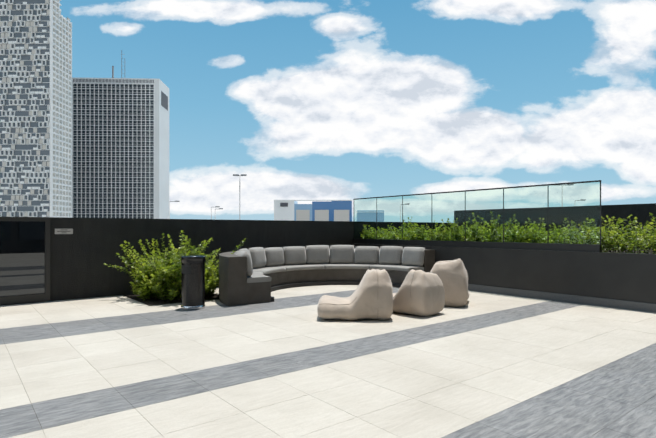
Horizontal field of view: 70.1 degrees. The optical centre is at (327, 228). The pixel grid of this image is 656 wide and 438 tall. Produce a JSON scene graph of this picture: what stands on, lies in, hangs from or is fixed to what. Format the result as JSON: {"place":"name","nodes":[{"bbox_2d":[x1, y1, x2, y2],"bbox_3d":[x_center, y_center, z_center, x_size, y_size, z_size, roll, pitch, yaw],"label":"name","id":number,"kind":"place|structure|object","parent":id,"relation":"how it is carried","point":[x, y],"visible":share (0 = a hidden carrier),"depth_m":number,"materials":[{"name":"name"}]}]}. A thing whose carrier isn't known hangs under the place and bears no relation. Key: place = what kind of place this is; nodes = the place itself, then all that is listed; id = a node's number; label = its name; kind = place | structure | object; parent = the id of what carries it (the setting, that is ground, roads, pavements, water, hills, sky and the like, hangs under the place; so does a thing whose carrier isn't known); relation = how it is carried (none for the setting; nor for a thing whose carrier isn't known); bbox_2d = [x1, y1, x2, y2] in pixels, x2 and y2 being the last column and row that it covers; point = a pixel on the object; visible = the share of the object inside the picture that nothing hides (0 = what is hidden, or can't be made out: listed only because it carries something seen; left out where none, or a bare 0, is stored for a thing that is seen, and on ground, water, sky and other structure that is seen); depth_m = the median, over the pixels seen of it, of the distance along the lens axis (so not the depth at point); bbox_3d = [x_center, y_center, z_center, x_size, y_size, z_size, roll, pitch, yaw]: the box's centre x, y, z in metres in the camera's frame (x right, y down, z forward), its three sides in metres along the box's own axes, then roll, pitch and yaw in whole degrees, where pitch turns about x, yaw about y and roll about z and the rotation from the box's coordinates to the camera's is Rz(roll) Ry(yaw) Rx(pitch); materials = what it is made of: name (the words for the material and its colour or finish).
{"place":"outdoors","nodes":[
{"label":"outdoors","id":0,"kind":"place"},
{"bbox_2d":[274,200,351,220],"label":"commercial block","id":1,"kind":"structure","parent":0,"point":[321,210],"depth_m":520.16,"materials":[{"name":"blue paint"}]},
{"bbox_2d":[0,285,655,437],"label":"terrace floor","id":2,"kind":"structure","parent":0,"point":[288,363],"depth_m":5.59,"materials":[{"name":"beige tile"}]},
{"bbox_2d":[123,294,218,305],"bbox_3d":[-3.817,1.692,11.708,1.950,0.012,2.080,0,0,-39],"label":"soil bed","id":3,"kind":"object","parent":2,"relation":"on","point":[151,302],"visible":0.29,"depth_m":11.01,"materials":[{"name":"black soil"}]},
{"bbox_2d":[104,230,245,302],"bbox_3d":[-3.711,0.863,11.581,2.616,1.672,2.648,0,0,38],"label":"bush","id":4,"kind":"object","parent":3,"relation":"on","point":[158,278],"visible":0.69,"depth_m":11.08,"materials":[{"name":"green plant"}]},
{"bbox_2d":[181,255,204,309],"bbox_3d":[-2.891,1.133,10.029,0.510,1.130,0.510,0,0,-39],"label":"litter bin","id":5,"kind":"object","parent":2,"relation":"on","point":[192,282],"visible":1,"depth_m":9.82,"materials":[{"name":"black metal"}]},
{"bbox_2d":[50,217,353,300],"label":"back wall","id":6,"kind":"structure","parent":2,"relation":"on","point":[84,252],"depth_m":12.06,"materials":[{"name":"black paint"}]},
{"bbox_2d":[0,217,49,305],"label":"glass door","id":7,"kind":"structure","parent":6,"relation":"attached to","point":[24,260],"depth_m":10.63,"materials":[{"name":"grey glass"}]},
{"bbox_2d":[55,229,72,233],"bbox_3d":[-6.268,0.059,11.099,0.380,0.130,0.014,0,0,-39],"label":"sign plate","id":8,"kind":"object","parent":6,"relation":"attached to","point":[63,231],"depth_m":11.09,"materials":[{"name":"grey metal"}]},
{"bbox_2d":[219,248,434,305],"bbox_3d":[-0.397,1.159,13.371,6.440,1.080,3.220,0,0,-34],"label":"curved sofa frame","id":9,"kind":"object","parent":2,"relation":"on","point":[235,288],"visible":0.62,"depth_m":12.86,"materials":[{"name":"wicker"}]},
{"bbox_2d":[247,264,423,282],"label":"sofa seat cushions","id":10,"kind":"object","parent":9,"relation":"on","point":[258,274],"visible":0.79,"depth_m":13.72,"materials":[{"name":"fabric"}]},
{"bbox_2d":[235,245,424,276],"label":"back cushions","id":11,"kind":"object","parent":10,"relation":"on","point":[259,257],"visible":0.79,"depth_m":14.23,"materials":[{"name":"fabric"}]},
{"bbox_2d":[317,269,392,319],"bbox_3d":[0.512,1.232,8.970,1.415,0.933,0.982,0,0,3],"label":"bean bag chair","id":12,"kind":"object","parent":2,"relation":"on","point":[371,297],"visible":1,"depth_m":8.54,"materials":[{"name":"fabric"}]},
{"bbox_2d":[393,269,444,315],"bbox_3d":[1.649,1.247,9.500,0.963,0.904,1.252,0,0,-39],"label":"bean bag chair","id":13,"kind":"object","parent":2,"relation":"on","point":[420,293],"visible":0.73,"depth_m":9.05,"materials":[{"name":"fabric"}]},
{"bbox_2d":[430,259,468,306],"bbox_3d":[2.756,1.173,10.644,0.884,1.050,1.208,0,0,17],"label":"bean bag chair","id":14,"kind":"object","parent":2,"relation":"on","point":[452,275],"visible":0.67,"depth_m":10.07,"materials":[{"name":"fabric"}]},
{"bbox_2d":[351,243,655,312],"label":"planter wall","id":15,"kind":"structure","parent":2,"relation":"on","point":[617,279],"depth_m":10.93,"materials":[{"name":"black concrete"}]},
{"bbox_2d":[353,180,600,251],"bbox_3d":[3.506,-0.284,13.636,0.100,1.605,8.251,0,0,-39],"label":"glass balustrade","id":16,"kind":"object","parent":15,"relation":"on","point":[549,216],"visible":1,"depth_m":12.51,"materials":[{"name":"clear glass"}]},
{"bbox_2d":[361,213,655,253],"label":"planter hedge shrubs","id":17,"kind":"object","parent":15,"relation":"in","point":[647,240],"visible":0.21,"depth_m":10.62,"materials":[{"name":"green plant"}]},
{"bbox_2d":[60,0,655,220],"label":"sky","id":18,"kind":"structure","parent":0,"point":[304,99],"materials":[{"name":"blue"}]},
{"bbox_2d":[601,203,655,246],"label":"tall wall","id":19,"kind":"structure","parent":0,"point":[640,212],"depth_m":15.21,"materials":[{"name":"black paint"}]},
{"bbox_3d":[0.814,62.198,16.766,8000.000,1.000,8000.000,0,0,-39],"label":"city ground","id":20,"kind":"structure","parent":0,"visible":0},
{"bbox_2d":[0,0,71,217],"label":"high-rise building","id":21,"kind":"structure","parent":20,"relation":"on","point":[35,108],"depth_m":258.91,"materials":[{"name":"white paint"}]},
{"bbox_2d":[72,78,168,218],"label":"white office tower","id":22,"kind":"structure","parent":20,"relation":"on","point":[120,147],"depth_m":336.03,"materials":[{"name":"paint"}]},
{"bbox_2d":[112,50,124,77],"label":"tower antennas","id":23,"kind":"object","parent":22,"relation":"on","point":[121,67],"visible":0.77,"depth_m":345.73,"materials":[{"name":"grey metal"}]},
{"bbox_2d":[233,174,246,219],"bbox_3d":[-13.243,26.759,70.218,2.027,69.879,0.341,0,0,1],"label":"tall street light","id":24,"kind":"object","parent":20,"relation":"on","point":[239,189],"visible":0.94,"depth_m":70.16,"materials":[{"name":"grey metal"}]}
]}

